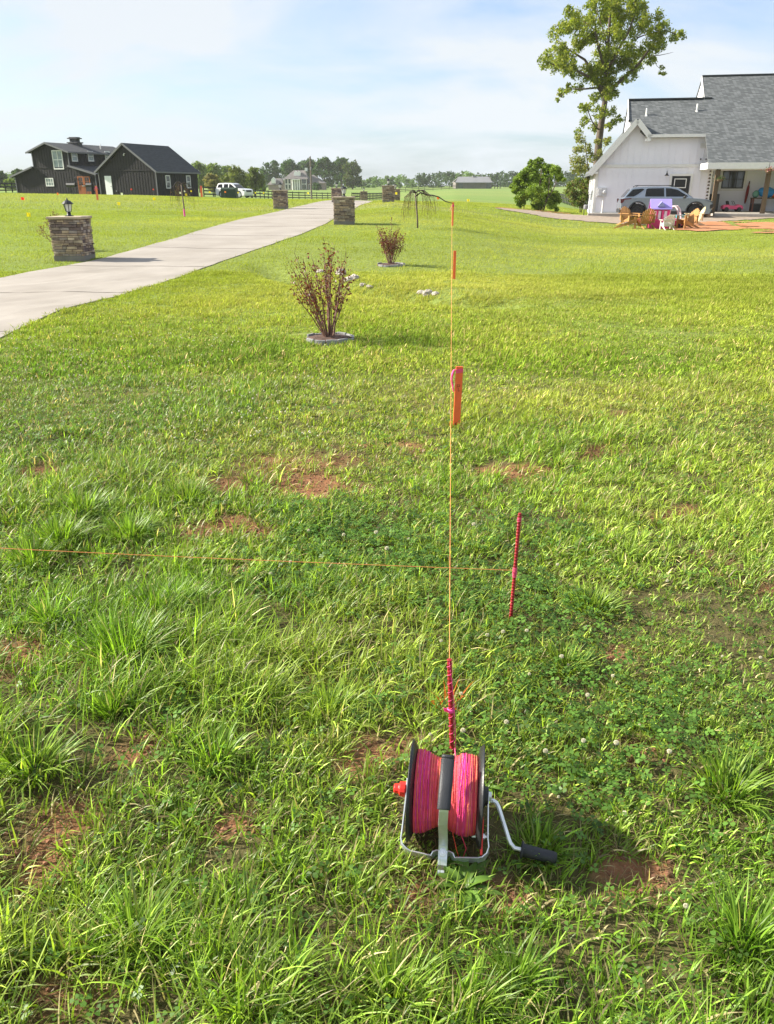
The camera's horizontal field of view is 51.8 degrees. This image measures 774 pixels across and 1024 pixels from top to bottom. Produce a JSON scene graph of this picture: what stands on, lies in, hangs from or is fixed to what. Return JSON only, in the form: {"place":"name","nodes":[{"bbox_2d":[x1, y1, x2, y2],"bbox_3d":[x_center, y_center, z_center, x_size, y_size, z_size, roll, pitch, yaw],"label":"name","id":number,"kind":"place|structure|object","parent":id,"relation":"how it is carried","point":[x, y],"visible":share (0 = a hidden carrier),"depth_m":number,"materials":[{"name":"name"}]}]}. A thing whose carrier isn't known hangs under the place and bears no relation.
{"place":"outdoors","nodes":[
{"label":"outdoors","id":0,"kind":"place"},
{"bbox_2d":[36,209,59,242],"bbox_3d":[-7.821,-6.591,18.556,0.775,0.965,0.629,0,22,0],"label":"bronze shrub","id":1,"kind":"object","parent":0,"point":[47,228],"visible":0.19,"depth_m":18.61,"materials":[{"name":"red plant"}]},
{"bbox_2d":[0,200,370,337],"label":"driveway","id":2,"kind":"structure","parent":0,"point":[118,273],"depth_m":16.15,"materials":[{"name":"concrete"}]},
{"bbox_2d":[0,186,773,1023],"bbox_3d":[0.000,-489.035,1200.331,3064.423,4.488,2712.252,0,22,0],"label":"ground","id":3,"kind":"structure","parent":0,"point":[504,194],"depth_m":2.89,"materials":[{"name":"plant"}]},
{"bbox_2d":[0,170,7,187],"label":"broadleaf tree","id":4,"kind":"object","parent":3,"relation":"on","point":[3,176],"visible":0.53,"depth_m":275.94,"materials":[{"name":"green plant"}]},
{"bbox_2d":[1,178,15,188],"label":"broadleaf tree","id":5,"kind":"object","parent":3,"relation":"on","point":[7,180],"visible":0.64,"depth_m":230.29,"materials":[{"name":"green plant"}]},
{"bbox_2d":[0,182,16,192],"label":"board fence","id":6,"kind":"object","parent":3,"relation":"on","point":[11,186],"visible":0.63,"depth_m":130.97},
{"bbox_2d":[10,168,21,179],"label":"broadleaf tree","id":7,"kind":"object","parent":3,"relation":"on","point":[16,170],"visible":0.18,"depth_m":293.42,"materials":[{"name":"green plant"}]},
{"bbox_2d":[9,137,114,194],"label":"dark house","id":8,"kind":"structure","parent":3,"relation":"on","point":[55,168],"depth_m":107.77,"materials":[{"name":"black"}]},
{"bbox_2d":[45,178,53,185],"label":"window","id":9,"kind":"structure","parent":8,"relation":"in","point":[49,181],"depth_m":108.23,"materials":[{"name":"white glass"}]},
{"bbox_2d":[51,150,63,168],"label":"window","id":10,"kind":"structure","parent":8,"relation":"in","point":[57,157],"depth_m":106.55,"materials":[{"name":"white glass"}]},
{"bbox_2d":[71,153,77,161],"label":"window","id":11,"kind":"structure","parent":8,"relation":"in","point":[74,157],"depth_m":106.97,"materials":[{"name":"white glass"}]},
{"bbox_2d":[77,176,84,193],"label":"door","id":12,"kind":"structure","parent":8,"relation":"in","point":[80,179],"depth_m":106.67,"materials":[{"name":"orange wood"}]},
{"bbox_2d":[83,176,91,193],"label":"door","id":13,"kind":"structure","parent":8,"relation":"in","point":[86,178],"depth_m":106.19,"materials":[{"name":"orange wood"}]},
{"bbox_2d":[87,151,93,161],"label":"window","id":14,"kind":"structure","parent":8,"relation":"in","point":[90,156],"depth_m":109.72,"materials":[{"name":"white glass"}]},
{"bbox_2d":[46,197,95,261],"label":"stone pillar","id":15,"kind":"structure","parent":3,"relation":"on","point":[72,238],"depth_m":16.77,"materials":[{"name":"stone"}]},
{"bbox_2d":[66,178,77,193],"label":"grill","id":16,"kind":"object","parent":3,"relation":"on","point":[74,184],"visible":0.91,"depth_m":105.50,"materials":[{"name":"black metal"}]},
{"bbox_2d":[85,183,94,194],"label":"grill","id":17,"kind":"object","parent":3,"relation":"on","point":[89,186],"visible":0.86,"depth_m":104.62,"materials":[{"name":"black metal"}]},
{"bbox_2d":[94,143,200,196],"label":"dark garage","id":18,"kind":"structure","parent":3,"relation":"on","point":[137,169],"depth_m":100.47,"materials":[{"name":"black"}]},
{"bbox_2d":[104,176,112,194],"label":"side door","id":19,"kind":"structure","parent":18,"relation":"in","point":[108,182],"depth_m":101.30,"materials":[{"name":"wood"}]},
{"bbox_2d":[165,175,170,187],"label":"window","id":20,"kind":"structure","parent":18,"relation":"in","point":[167,177],"depth_m":100.86,"materials":[{"name":"grey glass"}]},
{"bbox_2d":[186,175,190,187],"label":"window","id":21,"kind":"structure","parent":18,"relation":"in","point":[188,180],"depth_m":104.84,"materials":[{"name":"grey glass"}]},
{"bbox_2d":[170,181,198,216],"bbox_3d":[-7.865,-12.037,30.774,1.146,1.375,0.756,-9,24,-22],"label":"weeping sapling","id":22,"kind":"object","parent":3,"relation":"on","point":[181,191],"visible":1,"depth_m":30.62,"materials":[{"name":"brown plant"}]},
{"bbox_2d":[191,161,209,192],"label":"broadleaf tree","id":23,"kind":"object","parent":3,"relation":"on","point":[199,167],"visible":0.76,"depth_m":274.47,"materials":[{"name":"green plant"}]},
{"bbox_2d":[202,173,220,196],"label":"tan tree","id":24,"kind":"object","parent":3,"relation":"on","point":[210,179],"visible":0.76,"depth_m":183.89,"materials":[{"name":"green plant"}]},
{"bbox_2d":[206,163,225,181],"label":"broadleaf tree","id":25,"kind":"object","parent":3,"relation":"on","point":[214,168],"visible":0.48,"depth_m":283.20,"materials":[{"name":"green plant"}]},
{"bbox_2d":[222,165,231,179],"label":"broadleaf tree","id":26,"kind":"object","parent":3,"relation":"on","point":[225,168],"visible":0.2,"depth_m":302.50,"materials":[{"name":"green plant"}]},
{"bbox_2d":[203,186,252,197],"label":"board fence","id":27,"kind":"object","parent":3,"relation":"on","point":[214,194],"visible":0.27,"depth_m":120.59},
{"bbox_2d":[220,187,237,197],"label":"utility box","id":28,"kind":"object","parent":3,"relation":"on","point":[231,192],"visible":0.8,"depth_m":81.23,"materials":[{"name":"metal"}]},
{"bbox_2d":[221,190,234,197],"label":"door","id":29,"kind":"structure","parent":28,"relation":"in","point":[229,193],"depth_m":81.22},
{"bbox_2d":[216,182,252,197],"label":"white suv","id":30,"kind":"object","parent":3,"relation":"on","point":[245,192],"visible":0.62,"depth_m":103.24,"materials":[{"name":"paint"}]},
{"bbox_2d":[220,165,250,188],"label":"broadleaf tree","id":31,"kind":"object","parent":3,"relation":"on","point":[236,174],"visible":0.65,"depth_m":197.49,"materials":[{"name":"green plant"}]},
{"bbox_2d":[243,166,265,195],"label":"broadleaf tree","id":32,"kind":"object","parent":3,"relation":"on","point":[256,178],"visible":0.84,"depth_m":206.48,"materials":[{"name":"green plant"}]},
{"bbox_2d":[259,160,283,183],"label":"broadleaf tree","id":33,"kind":"object","parent":3,"relation":"on","point":[275,169],"visible":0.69,"depth_m":430.30,"materials":[{"name":"green plant"}]},
{"bbox_2d":[272,182,288,208],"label":"stone pillar","id":34,"kind":"structure","parent":3,"relation":"on","point":[280,198],"depth_m":38.82,"materials":[{"name":"stone"}]},
{"bbox_2d":[279,157,302,177],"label":"broadleaf tree","id":35,"kind":"object","parent":3,"relation":"on","point":[287,166],"visible":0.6,"depth_m":446.43,"materials":[{"name":"green plant"}]},
{"bbox_2d":[6,170,584,187],"bbox_3d":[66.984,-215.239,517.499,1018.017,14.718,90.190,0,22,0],"label":"woodland","id":36,"kind":"object","parent":3,"relation":"on","point":[423,179],"visible":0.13,"depth_m":512.96,"materials":[{"name":"green plant"}]},
{"bbox_2d":[267,168,326,189],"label":"brick mansion","id":37,"kind":"structure","parent":3,"relation":"on","point":[296,179],"depth_m":398.56,"materials":[{"name":"grey brick"}]},
{"bbox_2d":[251,189,342,198],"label":"board fence","id":38,"kind":"object","parent":3,"relation":"on","point":[292,197],"visible":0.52,"depth_m":169.97,"materials":[{"name":"wood"}]},
{"bbox_2d":[297,157,317,177],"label":"broadleaf tree","id":39,"kind":"object","parent":3,"relation":"on","point":[304,164],"visible":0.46,"depth_m":455.48,"materials":[{"name":"green plant"}]},
{"bbox_2d":[310,156,312,198],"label":"utility pole","id":40,"kind":"object","parent":3,"relation":"on","point":[310,178],"visible":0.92,"depth_m":161.36,"materials":[{"name":"brown wood"}]},
{"bbox_2d":[315,183,321,189],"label":"evergreen shrub","id":41,"kind":"object","parent":3,"relation":"on","point":[318,186],"visible":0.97,"depth_m":383.64,"materials":[{"name":"green plant"}]},
{"bbox_2d":[286,236,354,343],"bbox_3d":[-0.711,-2.414,8.688,0.768,1.130,0.687,-10,24,-23],"label":"red shrub","id":42,"kind":"object","parent":3,"relation":"on","point":[329,334],"visible":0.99,"depth_m":8.72,"materials":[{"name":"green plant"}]},
{"bbox_2d":[312,156,335,186],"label":"broadleaf tree","id":43,"kind":"object","parent":3,"relation":"on","point":[326,164],"visible":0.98,"depth_m":430.65,"materials":[{"name":"green plant"}]},
{"bbox_2d":[307,332,353,345],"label":"edging blocks","id":44,"kind":"structure","parent":3,"relation":"on","point":[343,340],"depth_m":8.71,"materials":[{"name":"stone"}]},
{"bbox_2d":[331,182,341,201],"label":"stone pillar","id":45,"kind":"structure","parent":3,"relation":"on","point":[336,192],"depth_m":51.69,"materials":[{"name":"stone"}]},
{"bbox_2d":[332,157,349,186],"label":"broadleaf tree","id":46,"kind":"object","parent":3,"relation":"on","point":[339,163],"visible":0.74,"depth_m":438.44,"materials":[{"name":"green plant"}]},
{"bbox_2d":[332,185,354,224],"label":"stone pillar","id":47,"kind":"structure","parent":3,"relation":"on","point":[344,209],"depth_m":26.36,"materials":[{"name":"stone"}]},
{"bbox_2d":[344,276,357,281],"bbox_3d":[-0.664,-4.227,14.508,0.296,0.146,0.231,-6,16,14],"label":"rock","id":48,"kind":"object","parent":3,"relation":"on","point":[350,278],"visible":0.57,"depth_m":14.42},
{"bbox_2d":[342,159,362,188],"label":"broadleaf tree","id":49,"kind":"object","parent":3,"relation":"on","point":[351,169],"visible":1,"depth_m":412.85,"materials":[{"name":"green plant"}]},
{"bbox_2d":[360,188,367,200],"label":"stone pillar","id":50,"kind":"structure","parent":3,"relation":"on","point":[363,195],"depth_m":77.76,"materials":[{"name":"stone"}]},
{"bbox_2d":[351,192,381,199],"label":"board fence","id":51,"kind":"object","parent":3,"relation":"on","point":[376,198],"visible":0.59,"depth_m":174.61,"materials":[{"name":"wood"}]},
{"bbox_2d":[0,411,772,1023],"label":"soil crumbs","id":52,"kind":"object","parent":3,"relation":"on","point":[40,857],"visible":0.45,"depth_m":2.17,"materials":[{"name":"soil"}]},
{"bbox_2d":[0,207,773,382],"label":"lawn grass","id":53,"kind":"structure","parent":3,"relation":"on","point":[720,292],"depth_m":10.57,"materials":[{"name":"plant"}]},
{"bbox_2d":[0,192,773,228],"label":"grass","id":54,"kind":"structure","parent":3,"relation":"on","point":[477,205],"depth_m":46.75,"materials":[{"name":"plant"}]},
{"bbox_2d":[0,327,773,1023],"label":"clover","id":55,"kind":"object","parent":3,"relation":"on","point":[636,750],"depth_m":2.69,"materials":[{"name":"plant"}]},
{"bbox_2d":[382,178,394,202],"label":"stone pillar","id":56,"kind":"structure","parent":3,"relation":"on","point":[388,193],"depth_m":43.80,"materials":[{"name":"stone"}]},
{"bbox_2d":[377,262,404,266],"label":"edging blocks","id":57,"kind":"structure","parent":3,"relation":"on","point":[398,265],"depth_m":16.18,"materials":[{"name":"stone"}]},
{"bbox_2d":[376,217,407,265],"bbox_3d":[0.061,-5.505,16.213,0.616,0.998,0.649,-10,24,-22],"label":"red shrub","id":58,"kind":"object","parent":3,"relation":"on","point":[389,250],"visible":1,"depth_m":16.22,"materials":[{"name":"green plant"}]},
{"bbox_2d":[394,183,399,200],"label":"stone pillar","id":59,"kind":"structure","parent":3,"relation":"on","point":[397,196],"depth_m":57.30,"materials":[{"name":"stone"}]},
{"bbox_2d":[400,189,452,227],"bbox_3d":[1.244,-9.543,25.221,1.665,1.246,1.194,0,22,0],"label":"weeping tree","id":60,"kind":"object","parent":3,"relation":"on","point":[414,200],"visible":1,"depth_m":25.08,"materials":[{"name":"green plant"}]},
{"bbox_2d":[422,289,432,296],"bbox_3d":[0.671,-3.564,13.035,0.200,0.160,0.160,-4,15,-30],"label":"rock","id":61,"kind":"object","parent":3,"relation":"on","point":[426,292],"visible":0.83,"depth_m":12.97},
{"bbox_2d":[400,185,456,191],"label":"board fence","id":62,"kind":"object","parent":3,"relation":"on","point":[418,188],"visible":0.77,"depth_m":320.86,"materials":[{"name":"wood"}]},
{"bbox_2d":[443,658,454,754],"bbox_3d":[0.185,0.605,2.346,0.042,0.398,0.025,0,22,0],"label":"rebar stake","id":63,"kind":"object","parent":3,"relation":"on","point":[450,709],"visible":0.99,"depth_m":2.33,"materials":[{"name":"metal"}]},
{"bbox_2d":[449,661,455,761],"bbox_3d":[0.191,0.624,2.190,0.032,0.312,0.298,0,22,0],"label":"feed cord","id":64,"kind":"object","parent":63,"relation":"attached to","point":[454,712],"visible":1,"depth_m":2.33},
{"bbox_2d":[434,843,464,872],"bbox_3d":[0.161,0.891,2.033,0.091,0.034,0.109,0,22,0],"label":"broadleaf weed","id":65,"kind":"object","parent":3,"relation":"on","point":[459,849],"visible":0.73,"depth_m":2.03,"materials":[{"name":"green plant"}]},
{"bbox_2d":[450,202,453,225],"bbox_3d":[2.162,-9.776,26.242,0.175,0.800,0.033,-2,22,-4],"label":"survey stake","id":66,"kind":"object","parent":3,"relation":"on","point":[452,206],"visible":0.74,"depth_m":26.21,"materials":[{"name":"orange paint"}]},
{"bbox_2d":[449,274,451,657],"bbox_3d":[1.155,-4.855,14.189,0.008,0.738,26.132,2,22,4],"label":"string line","id":67,"kind":"object","parent":66,"relation":"attached to","point":[450,474],"visible":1,"depth_m":3.59,"materials":[{"name":"fabric"}]},
{"bbox_2d":[453,251,455,278],"bbox_3d":[1.220,-4.437,14.421,0.050,0.560,0.012,-1,22,-4],"label":"survey stake","id":68,"kind":"object","parent":3,"relation":"on","point":[454,263],"visible":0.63,"depth_m":14.40,"materials":[{"name":"orange paint"}]},
{"bbox_2d":[450,366,462,424],"bbox_3d":[0.488,-0.785,5.625,0.086,0.489,0.044,-2,22,-4],"label":"survey stake","id":69,"kind":"object","parent":3,"relation":"on","point":[458,393],"visible":0.87,"depth_m":5.60,"materials":[{"name":"orange paint"}]},
{"bbox_2d":[420,852,503,913],"bbox_3d":[0.198,0.917,1.978,0.194,0.046,0.182,19,29,39],"label":"broadleaf weed","id":70,"kind":"object","parent":3,"relation":"on","point":[463,870],"visible":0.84,"depth_m":1.96,"materials":[{"name":"green plant"}]},
{"bbox_2d":[393,739,556,872],"bbox_3d":[0.227,0.733,2.058,0.422,0.316,0.265,3,22,6],"label":"fence reel","id":71,"kind":"object","parent":3,"relation":"on","point":[444,793],"visible":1,"depth_m":1.99,"materials":[{"name":"fabric"}]},
{"bbox_2d":[452,176,500,188],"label":"grey barn","id":72,"kind":"structure","parent":3,"relation":"on","point":[473,182],"depth_m":356.45,"materials":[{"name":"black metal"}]},
{"bbox_2d":[485,777,501,794],"bbox_3d":[0.287,0.791,2.277,0.094,0.035,0.081,20,30,40],"label":"broadleaf weed","id":73,"kind":"object","parent":3,"relation":"on","point":[495,786],"visible":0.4,"depth_m":2.27,"materials":[{"name":"green plant"}]},
{"bbox_2d":[509,513,521,621],"bbox_3d":[0.488,0.245,3.044,0.024,0.522,0.018,0,22,0],"label":"rebar stake","id":74,"kind":"object","parent":3,"relation":"on","point":[515,567],"visible":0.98,"depth_m":3.02,"materials":[{"name":"metal"}]},
{"bbox_2d":[0,548,512,570],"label":"cross string","id":75,"kind":"object","parent":74,"relation":"attached to","point":[248,559],"visible":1,"depth_m":2.88,"materials":[{"name":"fabric"}]},
{"bbox_2d":[509,157,566,211],"bbox_3d":[10.456,-22.465,54.977,3.879,3.818,5.432,0,22,0],"label":"bush","id":76,"kind":"object","parent":3,"relation":"on","point":[533,179],"visible":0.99,"depth_m":54.95,"materials":[{"name":"green plant"}]},
{"bbox_2d":[560,193,587,209],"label":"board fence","id":77,"kind":"object","parent":3,"relation":"on","point":[563,198],"visible":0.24,"depth_m":131.85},
{"bbox_2d":[563,176,589,212],"bbox_3d":[14.778,-24.301,61.233,2.425,3.064,2.383,-19,29,-39],"label":"tree","id":78,"kind":"object","parent":3,"relation":"on","point":[579,198],"visible":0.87,"depth_m":61.00,"materials":[{"name":"green plant"}]},
{"bbox_2d":[569,133,611,178],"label":"young tree","id":79,"kind":"object","parent":3,"relation":"on","point":[579,162],"visible":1,"depth_m":67.30,"materials":[{"name":"green plant"}]},
{"bbox_2d":[537,0,686,164],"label":"oak tree","id":80,"kind":"object","parent":3,"relation":"on","point":[613,12],"visible":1,"depth_m":67.63,"materials":[{"name":"green plant"}]},
{"bbox_2d":[614,208,637,228],"bbox_3d":[10.868,-13.377,36.256,1.040,0.879,0.840,6,23,14],"label":"adirondack chair","id":81,"kind":"object","parent":3,"relation":"on","point":[634,221],"visible":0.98,"depth_m":36.01,"materials":[{"name":"brown wood"}]},
{"bbox_2d":[617,206,641,225],"bbox_3d":[11.798,-14.493,38.989,0.840,0.879,1.040,-10,24,-23],"label":"adirondack chair","id":82,"kind":"object","parent":3,"relation":"on","point":[624,211],"visible":0.76,"depth_m":39.01,"materials":[{"name":"brown wood"}]},
{"bbox_2d":[496,208,773,223],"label":"gravel yard","id":83,"kind":"structure","parent":3,"relation":"on","point":[607,219],"depth_m":45.84,"materials":[{"name":"gravel"}]},
{"bbox_2d":[616,185,713,216],"bbox_3d":[16.202,-18.160,46.594,5.165,1.782,2.370,3,23,8],"label":"silver suv","id":84,"kind":"object","parent":83,"relation":"on","point":[633,199],"visible":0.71,"depth_m":45.76,"materials":[{"name":"paint"}]},
{"bbox_2d":[636,208,657,228],"bbox_3d":[11.712,-13.263,35.979,0.840,0.879,1.040,-4,23,-9],"label":"adirondack chair","id":85,"kind":"object","parent":3,"relation":"on","point":[646,220],"visible":0.87,"depth_m":35.85,"materials":[{"name":"brown wood"}]},
{"bbox_2d":[648,199,671,228],"bbox_3d":[12.373,-13.544,36.165,0.940,1.267,0.840,4,23,9],"label":"toy playhouse","id":86,"kind":"object","parent":3,"relation":"on","point":[661,205],"visible":0.81,"depth_m":35.84,"materials":[{"name":"plastic"}]},
{"bbox_2d":[652,220,658,227],"bbox_3d":[12.153,-13.025,36.027,0.280,0.310,0.014,4,23,9],"label":"door","id":87,"kind":"structure","parent":86,"relation":"in","point":[656,224],"depth_m":36.02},
{"bbox_2d":[660,215,674,229],"bbox_3d":[12.400,-12.779,35.120,0.605,0.633,0.749,0,22,0],"label":"adirondack chair","id":88,"kind":"object","parent":3,"relation":"on","point":[669,222],"visible":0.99,"depth_m":35.03,"materials":[{"name":"white paint"}]},
{"bbox_2d":[585,73,773,216],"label":"white farmhouse","id":89,"kind":"object","parent":3,"relation":"on","point":[722,125],"visible":0.85,"depth_m":49.34,"materials":[{"name":"wood"}]},
{"bbox_2d":[591,174,593,200],"bbox_3d":[13.757,-21.710,53.294,0.072,1.700,1.000,4,23,11],"label":"downspout","id":90,"kind":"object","parent":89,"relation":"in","point":[593,174],"depth_m":52.97,"materials":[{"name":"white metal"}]},
{"bbox_2d":[669,174,692,195],"bbox_3d":[18.242,-19.835,49.720,1.370,2.370,0.076,4,23,11],"label":"door","id":91,"kind":"structure","parent":89,"relation":"in","point":[681,181],"depth_m":49.43,"materials":[{"name":"wood"}]},
{"bbox_2d":[709,194,719,211],"bbox_3d":[20.739,-19.654,50.597,0.550,1.040,0.535,4,23,11],"label":"porch cabinet","id":92,"kind":"object","parent":89,"relation":"on","point":[717,201],"visible":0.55,"depth_m":50.32,"materials":[{"name":"wood"}]},
{"bbox_2d":[713,174,724,181],"bbox_3d":[19.221,-19.431,46.043,0.661,0.668,0.737,16,27,35],"label":"hanging basket","id":93,"kind":"object","parent":89,"relation":"hanging from","point":[719,179],"visible":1,"depth_m":46.10,"materials":[{"name":"brown plant"}]},
{"bbox_2d":[721,201,743,211],"bbox_3d":[21.686,-19.208,50.041,1.251,0.636,0.720,3,22,7],"label":"toy ride on car","id":94,"kind":"object","parent":89,"relation":"on","point":[736,207],"visible":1,"depth_m":49.80,"materials":[{"name":"pink plastic"}]},
{"bbox_2d":[718,171,747,190],"bbox_3d":[22.052,-21.212,50.757,1.609,1.388,0.072,4,23,11],"label":"window","id":95,"kind":"structure","parent":89,"relation":"in","point":[734,180],"depth_m":50.79,"materials":[{"name":"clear glass"}]},
{"bbox_2d":[744,181,749,203],"bbox_3d":[22.982,-20.391,50.803,0.181,1.341,0.174,4,23,11],"label":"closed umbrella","id":96,"kind":"object","parent":89,"relation":"attached to","point":[747,192],"depth_m":50.75,"materials":[{"name":"fabric"}]},
{"bbox_2d":[750,203,760,211],"bbox_3d":[23.231,-19.214,50.249,0.580,0.470,0.480,4,23,11],"label":"storage bin","id":97,"kind":"object","parent":89,"relation":"on","point":[756,207],"visible":0.91,"depth_m":50.08,"materials":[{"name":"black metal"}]},
{"bbox_2d":[749,198,773,211],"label":"porch table","id":98,"kind":"object","parent":89,"relation":"on","point":[751,201],"visible":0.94,"depth_m":49.87,"materials":[{"name":"brown wood"}]},
{"bbox_2d":[752,190,758,197],"bbox_3d":[23.103,-19.906,49.888,0.404,0.448,0.404,12,24,7],"label":"green toy","id":99,"kind":"object","parent":98,"relation":"on","point":[755,193],"visible":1,"depth_m":49.76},
{"bbox_2d":[758,187,773,197],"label":"blue toy","id":100,"kind":"object","parent":98,"relation":"on","point":[770,192],"visible":0.66,"depth_m":49.54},
{"bbox_2d":[765,161,773,173],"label":"hanging basket","id":101,"kind":"object","parent":89,"relation":"hanging from","point":[768,171],"visible":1,"depth_m":45.45,"materials":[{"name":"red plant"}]},
{"bbox_2d":[666,221,749,230],"bbox_3d":[15.221,-13.455,37.471,7.000,0.076,10.750,0,22,0],"label":"red clay patch","id":102,"kind":"object","parent":3,"relation":"on","point":[713,225],"visible":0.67,"depth_m":36.77,"materials":[{"name":"soil"}]},
{"bbox_2d":[668,205,683,227],"bbox_3d":[13.225,-13.557,36.588,0.771,0.981,0.540,15,27,32],"label":"toy coupe","id":103,"kind":"object","parent":102,"relation":"on","point":[679,225],"visible":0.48,"depth_m":36.45,"materials":[{"name":"white plastic"}]},
{"bbox_2d":[675,208,699,228],"bbox_3d":[13.664,-13.218,35.889,1.040,0.879,0.840,-6,23,-14],"label":"adirondack chair","id":104,"kind":"object","parent":102,"relation":"on","point":[693,217],"visible":0.92,"depth_m":35.85,"materials":[{"name":"brown wood"}]},
{"bbox_2d":[684,207,706,225],"bbox_3d":[14.982,-14.274,38.452,1.040,0.879,0.840,2,22,5],"label":"adirondack chair","id":105,"kind":"object","parent":102,"relation":"on","point":[701,214],"visible":0.39,"depth_m":38.31,"materials":[{"name":"brown wood"}]},
{"bbox_2d":[731,221,773,228],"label":"red clay patch","id":106,"kind":"object","parent":3,"relation":"on","point":[767,225],"visible":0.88,"depth_m":39.33,"materials":[{"name":"soil"}]},
{"bbox_2d":[752,230,773,232],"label":"red clay patch","id":107,"kind":"object","parent":3,"relation":"on","point":[765,232],"visible":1,"depth_m":31.56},
{"bbox_2d":[0,0,773,185],"label":"sky","id":108,"kind":"structure","parent":0,"point":[410,88],"materials":[{"name":"blue"}]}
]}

